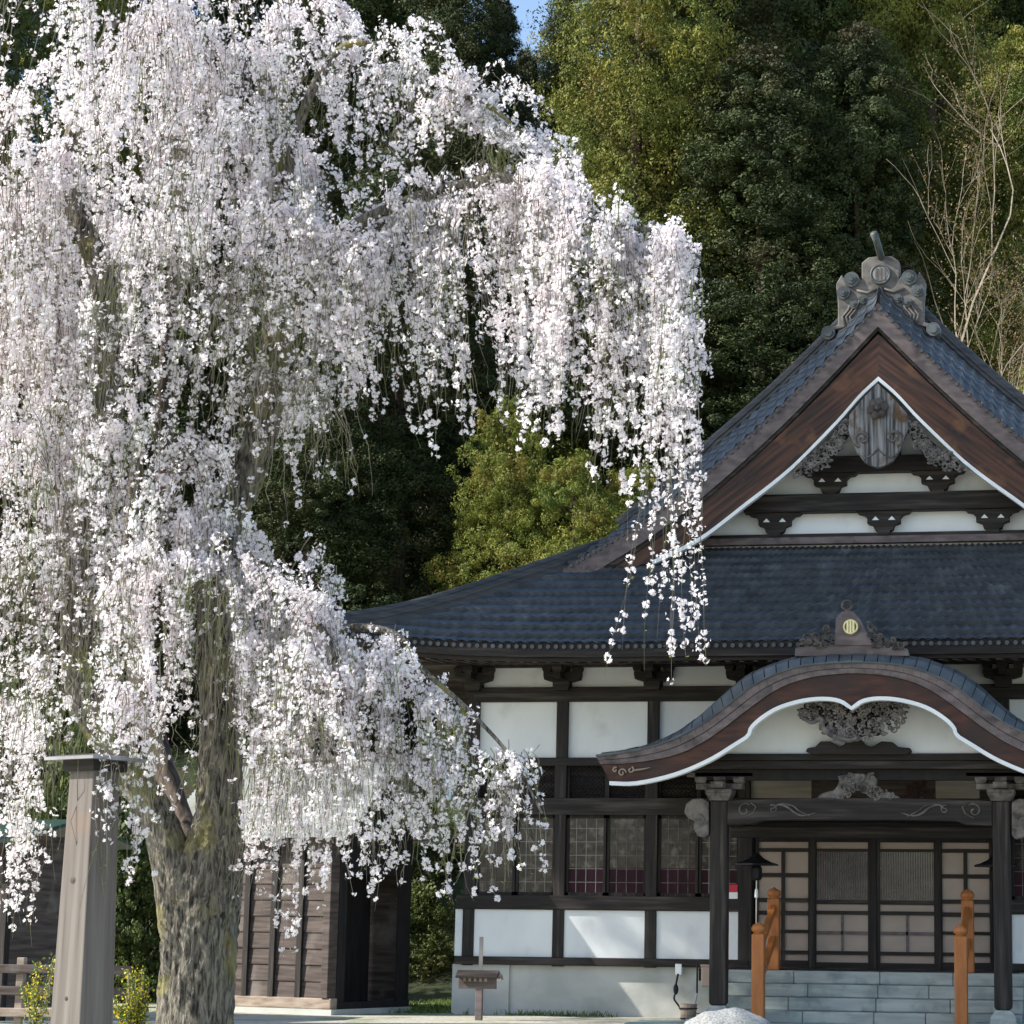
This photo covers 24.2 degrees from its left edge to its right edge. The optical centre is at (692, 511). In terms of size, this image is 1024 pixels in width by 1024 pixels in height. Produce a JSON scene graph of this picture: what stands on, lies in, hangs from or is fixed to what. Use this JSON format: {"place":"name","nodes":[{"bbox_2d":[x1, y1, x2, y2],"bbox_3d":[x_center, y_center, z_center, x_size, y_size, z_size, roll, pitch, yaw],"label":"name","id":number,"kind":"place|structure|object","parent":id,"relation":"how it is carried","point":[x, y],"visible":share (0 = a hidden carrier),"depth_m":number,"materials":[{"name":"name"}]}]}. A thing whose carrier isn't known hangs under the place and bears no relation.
{"place":"outdoors","nodes":[
{"label":"outdoors","id":0,"kind":"place"},
{"bbox_2d":[0,511,536,1002],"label":"hill","id":1,"kind":"structure","parent":0,"point":[438,987],"depth_m":64.96,"materials":[{"name":"green plant"}]},
{"bbox_2d":[0,0,62,607],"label":"tall cedar","id":2,"kind":"object","parent":1,"relation":"on","point":[21,14],"visible":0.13,"depth_m":85.25,"materials":[{"name":"green plant"}]},
{"bbox_2d":[0,0,159,613],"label":"tall cedar","id":3,"kind":"object","parent":1,"relation":"on","point":[48,50],"visible":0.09,"depth_m":86.55,"materials":[{"name":"green plant"}]},
{"bbox_2d":[0,276,196,722],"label":"tall cedar","id":4,"kind":"object","parent":1,"relation":"on","point":[5,640],"visible":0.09,"depth_m":70.16,"materials":[{"name":"green plant"}]},
{"bbox_2d":[32,0,266,568],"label":"tall cedar","id":5,"kind":"object","parent":1,"relation":"on","point":[146,118],"visible":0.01,"depth_m":91.82,"materials":[{"name":"green plant"}]},
{"bbox_2d":[0,235,307,745],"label":"tall cedar","id":6,"kind":"object","parent":1,"relation":"on","point":[182,412],"visible":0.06,"depth_m":70.22,"materials":[{"name":"green plant"}]},
{"bbox_2d":[127,0,333,555],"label":"tall cedar","id":7,"kind":"object","parent":1,"relation":"on","point":[255,14],"visible":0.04,"depth_m":93.34,"materials":[{"name":"green plant"}]},
{"bbox_2d":[148,713,335,865],"bbox_3d":[-10.308,7.805,58.084,5.266,6.375,5.039,7,-12,-31],"label":"evergreen shrub","id":8,"kind":"object","parent":1,"relation":"on","point":[246,745],"visible":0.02,"depth_m":58.41,"materials":[{"name":"green plant"}]},
{"bbox_2d":[199,0,411,604],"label":"tall cedar","id":9,"kind":"object","parent":1,"relation":"on","point":[334,195],"visible":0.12,"depth_m":86.63,"materials":[{"name":"green plant"}]},
{"bbox_2d":[171,247,444,765],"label":"tall cedar","id":10,"kind":"object","parent":1,"relation":"on","point":[310,516],"visible":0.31,"depth_m":67.15,"materials":[{"name":"green plant"}]},
{"bbox_2d":[226,0,429,431],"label":"tall cedar","id":11,"kind":"object","parent":1,"relation":"on","point":[329,148],"depth_m":105.34,"materials":[{"name":"green plant"}]},
{"bbox_2d":[248,0,466,598],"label":"tall cedar","id":12,"kind":"object","parent":1,"relation":"on","point":[384,9],"visible":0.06,"depth_m":88.72,"materials":[{"name":"green plant"}]},
{"bbox_2d":[257,125,526,754],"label":"tall cedar","id":13,"kind":"object","parent":1,"relation":"on","point":[420,462],"visible":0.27,"depth_m":70.34,"materials":[{"name":"green plant"}]},
{"bbox_2d":[329,0,481,403],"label":"tall cedar","id":14,"kind":"object","parent":1,"relation":"on","point":[427,82],"depth_m":105.58,"materials":[{"name":"green plant"}]},
{"bbox_2d":[326,0,528,594],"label":"tall cedar","id":15,"kind":"object","parent":1,"relation":"on","point":[470,49],"visible":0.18,"depth_m":86.12,"materials":[{"name":"green plant"}]},
{"bbox_2d":[412,843,451,902],"bbox_3d":[-7.902,8.575,56.519,3.997,3.560,3.824,-4,-11,25],"label":"evergreen shrub","id":16,"kind":"object","parent":1,"relation":"on","point":[418,845],"visible":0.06,"depth_m":56.58,"materials":[{"name":"green plant"}]},
{"bbox_2d":[412,801,464,883],"bbox_3d":[-6.731,8.551,59.691,3.719,2.925,3.558,-6,-12,33],"label":"evergreen shrub","id":17,"kind":"object","parent":1,"relation":"on","point":[432,855],"visible":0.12,"depth_m":58.86,"materials":[{"name":"green plant"}]},
{"bbox_2d":[412,0,546,558],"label":"tall cedar","id":18,"kind":"object","parent":1,"relation":"on","point":[503,33],"visible":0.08,"depth_m":90.74,"materials":[{"name":"green plant"}]},
{"bbox_2d":[371,151,588,693],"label":"tall cedar","id":19,"kind":"object","parent":1,"relation":"on","point":[491,363],"visible":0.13,"depth_m":72.94,"materials":[{"name":"green plant"}]},
{"bbox_2d":[406,385,569,784],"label":"young cypress","id":20,"kind":"object","parent":1,"relation":"on","point":[503,476],"visible":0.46,"depth_m":66.42,"materials":[{"name":"green plant"}]},
{"bbox_2d":[474,43,557,433],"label":"tall cedar","id":21,"kind":"object","parent":1,"relation":"on","point":[531,70],"visible":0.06,"depth_m":96.64,"materials":[{"name":"green plant"}]},
{"bbox_2d":[459,181,651,571],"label":"tall cedar","id":22,"kind":"object","parent":1,"relation":"on","point":[568,434],"visible":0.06,"depth_m":74.13,"materials":[{"name":"green plant"}]},
{"bbox_2d":[523,0,593,466],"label":"tall cedar","id":23,"kind":"object","parent":1,"relation":"on","point":[554,71],"visible":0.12,"depth_m":92.30,"materials":[{"name":"green plant"}]},
{"bbox_2d":[500,440,627,566],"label":"young cypress","id":24,"kind":"object","parent":1,"relation":"on","point":[570,476],"visible":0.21,"depth_m":65.14,"materials":[{"name":"green plant"}]},
{"bbox_2d":[545,32,620,494],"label":"tall cedar","id":25,"kind":"object","parent":1,"relation":"on","point":[592,93],"depth_m":98.58,"materials":[{"name":"green plant"}]},
{"bbox_2d":[581,455,660,539],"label":"young cypress","id":26,"kind":"object","parent":1,"relation":"on","point":[615,489],"visible":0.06,"depth_m":67.11,"materials":[{"name":"green plant"}]},
{"bbox_2d":[525,0,754,406],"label":"tall cedar","id":27,"kind":"object","parent":1,"relation":"on","point":[602,48],"depth_m":101.09,"materials":[{"name":"green plant"}]},
{"bbox_2d":[507,0,774,543],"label":"tall cedar","id":28,"kind":"object","parent":1,"relation":"on","point":[603,168],"visible":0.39,"depth_m":75.56,"materials":[{"name":"green plant"}]},
{"bbox_2d":[549,245,756,535],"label":"tall cedar","id":29,"kind":"object","parent":1,"relation":"on","point":[589,432],"visible":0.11,"depth_m":71.85,"materials":[{"name":"green plant"}]},
{"bbox_2d":[577,0,850,494],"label":"tall cedar","id":30,"kind":"object","parent":1,"relation":"on","point":[751,10],"visible":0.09,"depth_m":79.09,"materials":[{"name":"green plant"}]},
{"bbox_2d":[655,7,828,292],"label":"tall cedar","id":31,"kind":"object","parent":1,"relation":"on","point":[734,68],"depth_m":101.04,"materials":[{"name":"green plant"}]},
{"bbox_2d":[644,31,861,639],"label":"tall cedar","id":32,"kind":"object","parent":1,"relation":"on","point":[764,91],"visible":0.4,"depth_m":73.32,"materials":[{"name":"green plant"}]},
{"bbox_2d":[723,0,950,390],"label":"tall cedar","id":33,"kind":"object","parent":1,"relation":"on","point":[844,10],"visible":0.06,"depth_m":83.26,"materials":[{"name":"green plant"}]},
{"bbox_2d":[739,1,959,289],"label":"tall cedar","id":34,"kind":"object","parent":1,"relation":"on","point":[832,60],"visible":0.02,"depth_m":99.57,"materials":[{"name":"green plant"}]},
{"bbox_2d":[737,7,967,393],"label":"tall cedar","id":35,"kind":"object","parent":1,"relation":"on","point":[853,79],"visible":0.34,"depth_m":75.53,"materials":[{"name":"green plant"}]},
{"bbox_2d":[819,0,995,361],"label":"tall cedar","id":36,"kind":"object","parent":1,"relation":"on","point":[906,50],"visible":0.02,"depth_m":92.76,"materials":[{"name":"green plant"}]},
{"bbox_2d":[825,0,1023,373],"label":"tall cedar","id":37,"kind":"object","parent":1,"relation":"on","point":[916,34],"visible":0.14,"depth_m":81.02,"materials":[{"name":"green plant"}]},
{"bbox_2d":[859,6,1020,333],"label":"tall cedar","id":38,"kind":"object","parent":1,"relation":"on","point":[968,80],"depth_m":99.82,"materials":[{"name":"green plant"}]},
{"bbox_2d":[926,3,1023,325],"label":"tall cedar","id":39,"kind":"object","parent":1,"relation":"on","point":[984,73],"depth_m":98.36,"materials":[{"name":"green plant"}]},
{"bbox_2d":[931,24,1023,419],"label":"tall cedar","id":40,"kind":"object","parent":1,"relation":"on","point":[1015,224],"visible":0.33,"depth_m":76.78,"materials":[{"name":"green plant"}]},
{"bbox_2d":[937,0,1023,373],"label":"tall cedar","id":41,"kind":"object","parent":1,"relation":"on","point":[1013,14],"visible":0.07,"depth_m":86.76,"materials":[{"name":"green plant"}]},
{"bbox_2d":[0,1002,680,1023],"bbox_3d":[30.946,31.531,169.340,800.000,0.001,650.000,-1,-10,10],"label":"ground","id":42,"kind":"structure","parent":0,"point":[376,1018],"depth_m":41.86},
{"bbox_2d":[0,624,59,872],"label":"evergreen shrub","id":43,"kind":"object","parent":42,"relation":"on","point":[11,694],"visible":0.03,"depth_m":51.07,"materials":[{"name":"green plant"}]},
{"bbox_2d":[18,952,54,1023],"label":"forsythia bush","id":44,"kind":"object","parent":42,"relation":"on","point":[31,994],"visible":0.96,"depth_m":28.26,"materials":[{"name":"yellow plant"}]},
{"bbox_2d":[0,0,82,146],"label":"crowned cedar","id":45,"kind":"object","parent":42,"relation":"on","point":[19,46],"visible":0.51,"depth_m":51.97,"materials":[{"name":"green plant"}]},
{"bbox_2d":[0,957,131,1023],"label":"rail fence","id":46,"kind":"object","parent":42,"relation":"on","point":[21,968],"visible":0.33,"depth_m":35.63,"materials":[{"name":"brown wood"}]},
{"bbox_2d":[0,819,138,1020],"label":"green roofed shelter","id":47,"kind":"object","parent":42,"relation":"on","point":[42,935],"visible":0.37,"depth_m":40.21,"materials":[{"name":"brown wood"}]},
{"bbox_2d":[26,684,159,991],"bbox_3d":[-13.005,7.859,50.148,3.858,9.465,3.691,5,-11,-23],"label":"evergreen shrub","id":48,"kind":"object","parent":42,"relation":"on","point":[46,814],"visible":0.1,"depth_m":49.89,"materials":[{"name":"green plant"}]},
{"bbox_2d":[44,754,146,1023],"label":"timber pillar","id":49,"kind":"structure","parent":42,"relation":"on","point":[83,988],"depth_m":22.45,"materials":[{"name":"grey wood"}]},
{"bbox_2d":[113,963,155,1023],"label":"forsythia bush","id":50,"kind":"object","parent":42,"relation":"on","point":[135,1010],"visible":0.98,"depth_m":25.36,"materials":[{"name":"yellow plant"}]},
{"bbox_2d":[113,795,160,1002],"bbox_3d":[-11.656,8.639,49.090,2.883,6.076,3.014,0,-10,1],"label":"evergreen shrub","id":51,"kind":"object","parent":42,"relation":"on","point":[141,898],"visible":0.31,"depth_m":48.78,"materials":[{"name":"green plant"}]},
{"bbox_2d":[187,754,452,1014],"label":"plank shed","id":52,"kind":"structure","parent":42,"relation":"on","point":[350,956],"depth_m":44.29,"materials":[{"name":"wood"}]},
{"bbox_2d":[407,757,452,799],"bbox_3d":[-4.764,4.820,42.900,1.159,0.782,0.339,-3,-10,19],"label":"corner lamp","id":53,"kind":"object","parent":52,"relation":"attached to","point":[450,796],"visible":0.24,"depth_m":42.67,"materials":[{"name":"white glass"}]},
{"bbox_2d":[0,0,713,1023],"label":"weeping cherry","id":54,"kind":"object","parent":42,"relation":"on","point":[198,860],"visible":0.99,"depth_m":24.94,"materials":[{"name":"white plant"}]},
{"bbox_2d":[409,864,455,982],"bbox_3d":[-6.266,9.561,53.094,2.552,3.332,2.668,2,-10,-7],"label":"evergreen shrub","id":55,"kind":"object","parent":42,"relation":"on","point":[423,897],"visible":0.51,"depth_m":52.80,"materials":[{"name":"green plant"}]},
{"bbox_2d":[455,970,503,1020],"bbox_3d":[-3.748,8.500,41.692,0.801,0.865,0.299,-1,-10,10],"label":"roofed signboard","id":56,"kind":"object","parent":42,"relation":"on","point":[479,981],"visible":1,"depth_m":41.66,"materials":[{"name":"brown wood"}]},
{"bbox_2d":[479,937,483,969],"bbox_3d":[-3.793,8.717,42.395,0.070,2.200,0.040,-1,-10,10],"label":"pale stake","id":57,"kind":"object","parent":42,"relation":"on","point":[481,953],"visible":0.39,"depth_m":42.52,"materials":[{"name":"white wood"}]},
{"bbox_2d":[389,997,617,1016],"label":"grass","id":58,"kind":"structure","parent":42,"relation":"on","point":[433,1006],"depth_m":44.60,"materials":[{"name":"green plant"}]},
{"bbox_2d":[337,231,1023,1023],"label":"temple hall","id":59,"kind":"structure","parent":42,"relation":"on","point":[841,743],"depth_m":44.30,"materials":[{"name":"grey wood"}]},
{"bbox_2d":[476,815,516,894],"bbox_3d":[-3.709,6.493,44.901,0.750,1.502,0.050,-1,-10,10],"label":"window","id":60,"kind":"structure","parent":59,"relation":"in","point":[483,883],"depth_m":44.87,"materials":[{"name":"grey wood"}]},
{"bbox_2d":[515,815,554,894],"bbox_3d":[-2.954,6.485,44.806,0.750,1.502,0.050,-1,-10,10],"label":"window","id":61,"kind":"structure","parent":59,"relation":"in","point":[537,883],"depth_m":44.80,"materials":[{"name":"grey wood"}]},
{"bbox_2d":[565,815,606,895],"bbox_3d":[-1.992,6.458,44.594,0.760,1.502,0.050,-1,-10,10],"label":"window","id":62,"kind":"structure","parent":59,"relation":"in","point":[586,834],"depth_m":44.59,"materials":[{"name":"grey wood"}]},
{"bbox_2d":[606,815,645,895],"bbox_3d":[-1.227,6.450,44.497,0.760,1.502,0.050,-1,-10,10],"label":"window","id":63,"kind":"structure","parent":59,"relation":"in","point":[626,834],"depth_m":44.49,"materials":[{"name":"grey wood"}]},
{"bbox_2d":[673,964,682,1007],"bbox_3d":[-0.247,8.790,43.695,0.177,0.905,0.238,-1,-10,10],"label":"outdoor socket","id":64,"kind":"object","parent":59,"relation":"attached to","point":[678,969],"visible":0.86,"depth_m":43.69,"materials":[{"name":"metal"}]},
{"bbox_2d":[657,815,698,896],"bbox_3d":[-0.260,6.423,44.284,0.760,1.502,0.050,-1,-10,10],"label":"window","id":65,"kind":"structure","parent":59,"relation":"in","point":[678,841],"depth_m":44.28,"materials":[{"name":"grey glass"}]},
{"bbox_2d":[699,836,738,896],"bbox_3d":[0.505,6.415,44.187,0.760,1.502,0.050,-1,-10,10],"label":"window","id":66,"kind":"structure","parent":59,"relation":"in","point":[704,843],"depth_m":44.16,"materials":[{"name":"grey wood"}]},
{"bbox_2d":[729,885,737,898],"bbox_3d":[0.763,7.024,43.852,0.160,0.260,0.024,-1,-10,10],"label":"notice plate","id":67,"kind":"object","parent":59,"relation":"attached to","point":[733,891],"visible":0.99,"depth_m":43.84,"materials":[{"name":"red"}]},
{"bbox_2d":[735,824,778,922],"bbox_3d":[1.168,6.582,42.989,0.745,1.900,0.860,-1,-10,10],"label":"eave lantern","id":68,"kind":"object","parent":59,"relation":"hanging from","point":[756,861],"visible":0.94,"depth_m":42.91,"materials":[{"name":"metal"}]},
{"bbox_2d":[813,838,870,968],"bbox_3d":[2.762,7.201,43.606,1.065,2.422,0.070,-1,-10,10],"label":"sliding door","id":69,"kind":"structure","parent":59,"relation":"in","point":[842,865],"depth_m":43.60,"materials":[{"name":"brown wood"}]},
{"bbox_2d":[877,838,935,969],"bbox_3d":[3.934,7.177,43.396,1.099,2.422,0.070,-1,-10,10],"label":"sliding door","id":70,"kind":"structure","parent":59,"relation":"in","point":[905,867],"depth_m":43.39,"materials":[{"name":"brown wood"}]},
{"bbox_2d":[974,856,1016,881],"bbox_3d":[5.408,6.496,42.230,0.745,1.900,0.860,-1,-10,10],"label":"eave lantern","id":71,"kind":"object","parent":59,"relation":"hanging from","point":[988,862],"visible":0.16,"depth_m":42.11,"materials":[{"name":"metal"}]},
{"bbox_2d":[1011,827,1023,899],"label":"window","id":72,"kind":"structure","parent":59,"relation":"in","point":[1017,846],"depth_m":43.14,"materials":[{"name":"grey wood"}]},
{"bbox_2d":[679,1003,697,1020],"bbox_3d":[-0.069,8.833,41.787,0.342,0.320,0.342,-1,-10,10],"label":"wooden bucket","id":73,"kind":"object","parent":42,"relation":"on","point":[688,1010],"visible":0.73,"depth_m":41.67,"materials":[{"name":"brown wood"}]},
{"bbox_2d":[694,961,708,1013],"bbox_3d":[0.204,8.519,42.102,0.468,1.062,0.324,-1,-10,10],"label":"tubular stand","id":74,"kind":"object","parent":42,"relation":"on","point":[695,1000],"visible":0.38,"depth_m":42.14,"materials":[{"name":"metal"}]},
{"bbox_2d":[700,964,708,986],"bbox_3d":[0.286,8.214,41.986,0.260,0.390,0.180,-1,-10,10],"label":"tan box","id":75,"kind":"object","parent":74,"relation":"hanging from","point":[704,975],"visible":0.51,"depth_m":41.92,"materials":[{"name":"plastic"}]},
{"bbox_2d":[684,1007,770,1023],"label":"granite boulder","id":76,"kind":"object","parent":42,"relation":"on","point":[734,1015],"visible":1,"depth_m":29.40,"materials":[{"name":"grey stone"}]},
{"bbox_2d":[624,1020,847,1023],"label":"stone apron","id":77,"kind":"object","parent":42,"relation":"on","point":[659,1022],"visible":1,"depth_m":40.98,"materials":[{"name":"grey stone"}]},
{"bbox_2d":[727,969,1023,1023],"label":"stone steps","id":78,"kind":"structure","parent":42,"relation":"on","point":[848,997],"depth_m":41.81,"materials":[{"name":"grey stone"}]},
{"bbox_2d":[751,887,780,1017],"bbox_3d":[1.318,7.845,42.146,0.260,2.360,2.110,-1,-10,10],"label":"stair handrail","id":79,"kind":"object","parent":78,"relation":"on","point":[764,958],"visible":0.89,"depth_m":41.26,"materials":[{"name":"orange paint"}]},
{"bbox_2d":[953,889,974,1023],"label":"stair handrail","id":80,"kind":"object","parent":78,"relation":"on","point":[964,963],"visible":1,"depth_m":40.56,"materials":[{"name":"orange paint"}]},
{"bbox_2d":[891,0,1023,435],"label":"bare tree","id":81,"kind":"object","parent":42,"relation":"on","point":[992,252],"visible":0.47,"depth_m":61.52,"materials":[{"name":"brown plant"}]},
{"bbox_2d":[944,255,1023,436],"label":"bare tree","id":82,"kind":"object","parent":42,"relation":"on","point":[1004,303],"visible":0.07,"depth_m":63.27,"materials":[{"name":"brown plant"}]},
{"bbox_2d":[1010,360,1023,437],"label":"young cypress","id":83,"kind":"object","parent":42,"relation":"on","point":[1021,388],"depth_m":66.97,"materials":[{"name":"green plant"}]},
{"bbox_2d":[1,0,1010,408],"label":"sky","id":84,"kind":"structure","parent":0,"point":[524,5],"materials":[{"name":"blue"}]}
]}

